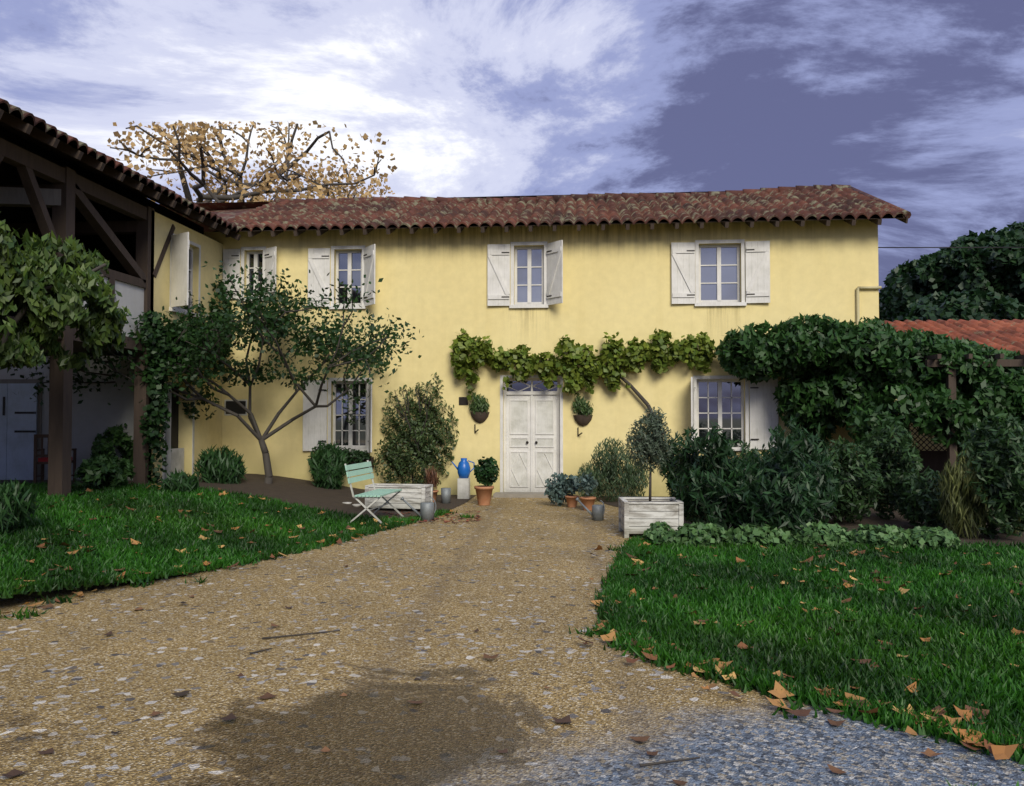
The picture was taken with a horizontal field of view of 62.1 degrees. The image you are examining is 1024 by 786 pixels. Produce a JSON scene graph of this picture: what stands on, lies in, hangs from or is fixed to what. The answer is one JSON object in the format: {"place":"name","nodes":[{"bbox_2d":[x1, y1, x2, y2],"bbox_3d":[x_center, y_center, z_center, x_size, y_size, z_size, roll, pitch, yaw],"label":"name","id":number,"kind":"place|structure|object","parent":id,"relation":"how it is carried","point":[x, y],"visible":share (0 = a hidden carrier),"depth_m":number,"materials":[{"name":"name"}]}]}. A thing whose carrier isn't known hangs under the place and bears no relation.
{"place":"outdoors","nodes":[
{"label":"outdoors","id":0,"kind":"place"},
{"bbox_2d":[0,480,456,598],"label":"lawn","id":1,"kind":"structure","parent":0,"point":[169,528],"depth_m":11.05,"materials":[{"name":"green plant"}]},
{"bbox_2d":[0,484,452,612],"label":"fallen leaves","id":2,"kind":"object","parent":1,"relation":"on","point":[201,536],"visible":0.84,"depth_m":10.17,"materials":[{"name":"brown plant"}]},
{"bbox_2d":[344,460,403,522],"bbox_3d":[-2.105,1.518,13.093,0.620,0.911,1.150,0,-2,9],"label":"folding garden chair","id":3,"kind":"object","parent":1,"relation":"on","point":[378,494],"visible":0.96,"depth_m":12.99,"materials":[{"name":"green wood"}]},
{"bbox_2d":[107,120,396,202],"bbox_3d":[-11.187,-3.974,30.999,16.359,12.966,20.648,0,-2,5],"label":"plane tree","id":4,"kind":"object","parent":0,"point":[201,128],"depth_m":26.55,"materials":[{"name":"orange plant"}]},
{"bbox_2d":[347,457,373,466],"bbox_3d":[-3.200,1.417,17.513,0.675,0.189,0.200,0,-2,5],"label":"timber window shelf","id":5,"kind":"object","parent":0,"point":[371,459],"visible":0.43,"depth_m":17.41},
{"bbox_2d":[268,485,475,518],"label":"bed soil","id":6,"kind":"structure","parent":0,"point":[322,498],"depth_m":15.17,"materials":[{"name":"brown soil"}]},
{"bbox_2d":[0,473,313,496],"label":"bed soil","id":7,"kind":"structure","parent":6,"relation":"on","point":[253,484],"depth_m":15.73,"materials":[{"name":"brown soil"}]},
{"bbox_2d":[33,434,76,483],"bbox_3d":[-8.088,1.186,15.057,0.570,0.920,0.524,0,-2,-15],"label":"porch chair wood","id":8,"kind":"object","parent":7,"relation":"on","point":[42,460],"visible":0.52,"depth_m":14.79,"materials":[{"name":"wood"}]},
{"bbox_2d":[74,423,173,488],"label":"bush leaves","id":9,"kind":"object","parent":7,"relation":"on","point":[104,465],"visible":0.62,"depth_m":14.00,"materials":[{"name":"green plant"}]},
{"bbox_2d":[0,441,348,534],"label":"shrubs","id":10,"kind":"object","parent":7,"relation":"on","point":[226,466],"visible":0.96,"depth_m":15.44,"materials":[{"name":"green plant"}]},
{"bbox_2d":[135,279,232,483],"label":"ivy leaves","id":11,"kind":"object","parent":7,"relation":"on","point":[157,410],"visible":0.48,"depth_m":14.82,"materials":[{"name":"green plant"}]},
{"bbox_2d":[308,440,371,469],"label":"rose plant leaves","id":12,"kind":"object","parent":6,"relation":"on","point":[361,457],"visible":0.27,"depth_m":17.30,"materials":[{"name":"green plant"}]},
{"bbox_2d":[342,502,360,506],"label":"bowls","id":13,"kind":"object","parent":6,"relation":"on","point":[356,505],"visible":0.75,"depth_m":14.86,"materials":[{"name":"white ceramic"}]},
{"bbox_2d":[365,483,432,509],"bbox_3d":[-1.934,1.793,14.578,1.060,0.432,0.480,0,-2,11],"label":"wooden planter","id":14,"kind":"object","parent":6,"relation":"on","point":[414,495],"visible":0.67,"depth_m":14.36,"materials":[{"name":"wood"}]},
{"bbox_2d":[433,490,438,501],"bbox_3d":[-1.516,1.938,15.950,0.281,0.220,0.274,0,-2,5],"label":"terracotta pot","id":15,"kind":"object","parent":6,"relation":"on","point":[435,494],"visible":0.29,"depth_m":15.88,"materials":[{"name":"orange ceramic"}]},
{"bbox_2d":[425,465,438,490],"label":"potted plant leaves","id":16,"kind":"object","parent":15,"relation":"in","point":[432,478],"visible":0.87,"depth_m":15.90,"materials":[{"name":"brown plant"}]},
{"bbox_2d":[441,488,450,502],"bbox_3d":[-1.224,1.902,15.749,0.190,0.280,0.190,0,-2,5],"label":"metal bucket","id":17,"kind":"object","parent":6,"relation":"on","point":[445,495],"visible":1,"depth_m":15.67,"materials":[{"name":"grey metal"}]},
{"bbox_2d":[452,458,474,498],"bbox_3d":[-0.962,1.673,16.662,0.458,0.790,0.254,0,-2,5],"label":"old blue jug","id":18,"kind":"object","parent":6,"relation":"on","point":[463,480],"visible":0.96,"depth_m":16.55,"materials":[{"name":"blue ceramic"}]},
{"bbox_2d":[0,494,1023,785],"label":"drive gravel","id":19,"kind":"structure","parent":0,"point":[400,608],"depth_m":4.99,"materials":[{"name":"beige gravel"}]},
{"bbox_2d":[0,98,255,496],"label":"barn wing","id":20,"kind":"object","parent":19,"relation":"on","point":[63,185],"visible":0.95,"depth_m":15.35,"materials":[{"name":"brown"}]},
{"bbox_2d":[0,211,140,372],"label":"tree foliage","id":21,"kind":"object","parent":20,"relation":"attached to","point":[71,277],"depth_m":10.43,"materials":[{"name":"green plant"}]},
{"bbox_2d":[10,255,423,483],"bbox_3d":[-5.212,-0.300,16.010,7.311,4.727,4.918,0,-2,5],"label":"tree","id":22,"kind":"object","parent":19,"relation":"on","point":[228,327],"depth_m":15.66,"materials":[{"name":"green plant"}]},
{"bbox_2d":[345,372,459,487],"bbox_3d":[-2.136,0.782,17.415,2.147,2.658,1.596,1,-2,-40],"label":"shrub","id":23,"kind":"object","parent":19,"relation":"on","point":[405,456],"depth_m":17.29,"materials":[{"name":"green plant"}]},
{"bbox_2d":[400,497,435,520],"bbox_3d":[-1.446,1.782,13.143,0.562,0.373,0.214,1,-2,-21],"label":"watering can","id":24,"kind":"object","parent":19,"relation":"on","point":[427,511],"visible":0.96,"depth_m":13.10,"materials":[{"name":"grey metal"}]},
{"bbox_2d":[381,510,481,523],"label":"fallen leaves","id":25,"kind":"object","parent":19,"relation":"on","point":[477,517],"visible":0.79,"depth_m":13.30,"materials":[{"name":"brown plant"}]},
{"bbox_2d":[0,564,943,784],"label":"fallen leaves","id":26,"kind":"object","parent":19,"relation":"on","point":[565,719],"depth_m":4.41,"materials":[{"name":"brown plant"}]},
{"bbox_2d":[250,630,699,766],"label":"twigs","id":27,"kind":"object","parent":19,"relation":"on","point":[655,763],"visible":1,"depth_m":3.96,"materials":[{"name":"brown wood"}]},
{"bbox_2d":[474,485,493,504],"bbox_3d":[-0.508,1.864,15.458,0.367,0.340,0.358,0,-2,5],"label":"terracotta pot","id":28,"kind":"object","parent":19,"relation":"on","point":[484,493],"visible":1,"depth_m":15.35,"materials":[{"name":"orange ceramic"}]},
{"bbox_2d":[474,456,498,485],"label":"large pot plant leaves","id":29,"kind":"object","parent":28,"relation":"in","point":[486,471],"visible":1,"depth_m":15.39,"materials":[{"name":"green plant"}]},
{"bbox_2d":[0,508,1018,785],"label":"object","id":30,"kind":"structure","parent":19,"relation":"on","point":[142,584],"depth_m":6.72,"materials":[{"name":"green plant"}]},
{"bbox_2d":[159,184,910,497],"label":"house","id":31,"kind":"structure","parent":19,"relation":"on","point":[508,272],"depth_m":17.42,"materials":[{"name":"yellow paint"}]},
{"bbox_2d":[349,449,367,454],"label":"flowers","id":32,"kind":"object","parent":31,"relation":"attached to","point":[365,452],"visible":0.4,"depth_m":17.45,"materials":[{"name":"green plant"}]},
{"bbox_2d":[469,391,489,414],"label":"wall basket leaves","id":33,"kind":"object","parent":31,"relation":"attached to","point":[481,404],"visible":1,"depth_m":17.29,"materials":[{"name":"green plant"}]},
{"bbox_2d":[470,412,489,432],"bbox_3d":[-0.663,0.601,17.329,0.400,0.429,0.160,0,-2,5],"label":"wall planter","id":34,"kind":"object","parent":31,"relation":"attached to","point":[479,417],"visible":1,"depth_m":17.31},
{"bbox_2d":[449,328,716,469],"bbox_3d":[1.388,0.105,17.028,5.376,2.873,0.502,0,-2,5],"label":"grape vine","id":35,"kind":"object","parent":31,"relation":"attached to","point":[656,352],"depth_m":16.97,"materials":[{"name":"green plant"}]},
{"bbox_2d":[573,415,592,435],"bbox_3d":[1.432,0.658,17.144,0.400,0.429,0.160,0,-2,5],"label":"wall planter","id":36,"kind":"object","parent":31,"relation":"attached to","point":[581,420],"visible":1,"depth_m":17.13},
{"bbox_2d":[572,393,593,417],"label":"wall basket leaves","id":37,"kind":"object","parent":36,"relation":"in","point":[582,406],"visible":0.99,"depth_m":17.11,"materials":[{"name":"green plant"}]},
{"bbox_2d":[544,472,597,505],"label":"potted plants","id":38,"kind":"object","parent":19,"relation":"on","point":[559,488],"visible":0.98,"depth_m":15.11,"materials":[{"name":"green plant"}]},
{"bbox_2d":[565,495,578,506],"bbox_3d":[1.066,1.923,15.080,0.259,0.200,0.253,0,-2,5],"label":"flower pot","id":39,"kind":"object","parent":19,"relation":"on","point":[571,501],"visible":0.99,"depth_m":15.00,"materials":[{"name":"orange ceramic"}]},
{"bbox_2d":[580,496,595,509],"bbox_3d":[1.305,1.900,14.603,0.281,0.220,0.274,0,-2,5],"label":"flower pot","id":40,"kind":"object","parent":19,"relation":"on","point":[588,502],"visible":0.84,"depth_m":14.51,"materials":[{"name":"orange ceramic"}]},
{"bbox_2d":[575,497,604,520],"bbox_3d":[1.212,1.806,13.263,0.523,0.332,0.176,-1,-2,31],"label":"watering can","id":41,"kind":"object","parent":19,"relation":"on","point":[597,513],"visible":1,"depth_m":13.13,"materials":[{"name":"grey metal"}]},
{"bbox_2d":[618,497,683,537],"bbox_3d":[1.881,1.688,11.583,0.780,0.472,0.720,0,-2,1],"label":"wooden planter","id":42,"kind":"object","parent":19,"relation":"on","point":[638,515],"visible":0.94,"depth_m":11.24,"materials":[{"name":"wood"}]},
{"bbox_2d":[625,407,674,501],"bbox_3d":[1.881,0.856,11.602,0.687,1.346,0.684,0,-2,5],"label":"olive tree","id":43,"kind":"object","parent":42,"relation":"on","point":[643,449],"depth_m":11.51,"materials":[{"name":"green plant"}]},
{"bbox_2d":[882,319,1023,491],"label":"tiled roof","id":44,"kind":"structure","parent":19,"relation":"on","point":[1003,334],"depth_m":19.16,"materials":[{"name":"red tile"}]},
{"bbox_2d":[0,0,1023,291],"label":"sky","id":45,"kind":"structure","parent":0,"point":[915,106],"materials":[{"name":"blue"}]},
{"bbox_2d":[591,534,1023,770],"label":"lawn","id":46,"kind":"structure","parent":0,"point":[991,709],"depth_m":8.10,"materials":[{"name":"green plant"}]},
{"bbox_2d":[566,539,1023,759],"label":"fallen leaves","id":47,"kind":"object","parent":46,"relation":"on","point":[996,751],"visible":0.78,"depth_m":4.86,"materials":[{"name":"brown plant"}]},
{"bbox_2d":[643,521,960,550],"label":"ground cover plants","id":48,"kind":"object","parent":46,"relation":"on","point":[710,534],"visible":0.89,"depth_m":10.42,"materials":[{"name":"green plant"}]},
{"bbox_2d":[596,496,1023,545],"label":"bed soil","id":49,"kind":"structure","parent":0,"point":[875,519],"depth_m":12.72,"materials":[{"name":"brown soil"}]},
{"bbox_2d":[576,437,648,501],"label":"rosemary shrub leaves","id":50,"kind":"object","parent":49,"relation":"on","point":[628,472],"visible":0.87,"depth_m":15.96,"materials":[{"name":"green plant"}]},
{"bbox_2d":[659,416,843,534],"bbox_3d":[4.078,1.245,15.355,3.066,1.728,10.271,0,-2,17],"label":"oleander shrub leaves","id":51,"kind":"object","parent":49,"relation":"on","point":[786,482],"visible":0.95,"depth_m":11.05,"materials":[{"name":"green plant"}]},
{"bbox_2d":[714,312,1023,456],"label":"wisteria","id":52,"kind":"object","parent":49,"relation":"on","point":[812,356],"depth_m":14.99,"materials":[{"name":"green plant"}]},
{"bbox_2d":[819,409,1023,538],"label":"shrub leaves","id":53,"kind":"object","parent":49,"relation":"on","point":[876,472],"visible":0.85,"depth_m":12.04,"materials":[{"name":"green plant"}]},
{"bbox_2d":[901,354,1023,483],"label":"pergola","id":54,"kind":"object","parent":49,"relation":"on","point":[933,460],"visible":0.16,"depth_m":14.40,"materials":[{"name":"brown wood"}]},
{"bbox_2d":[924,450,1023,538],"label":"perennial plant leaves","id":55,"kind":"object","parent":49,"relation":"on","point":[958,511],"visible":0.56,"depth_m":11.13,"materials":[{"name":"green plant"}]},
{"bbox_2d":[878,247,1023,247],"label":"black power cable","id":56,"kind":"object","parent":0,"point":[950,247],"visible":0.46,"depth_m":17.88,"materials":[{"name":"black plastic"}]},
{"bbox_2d":[879,221,1023,321],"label":"tree","id":57,"kind":"object","parent":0,"point":[957,284],"visible":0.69,"depth_m":38.15,"materials":[{"name":"green plant"}]}
]}

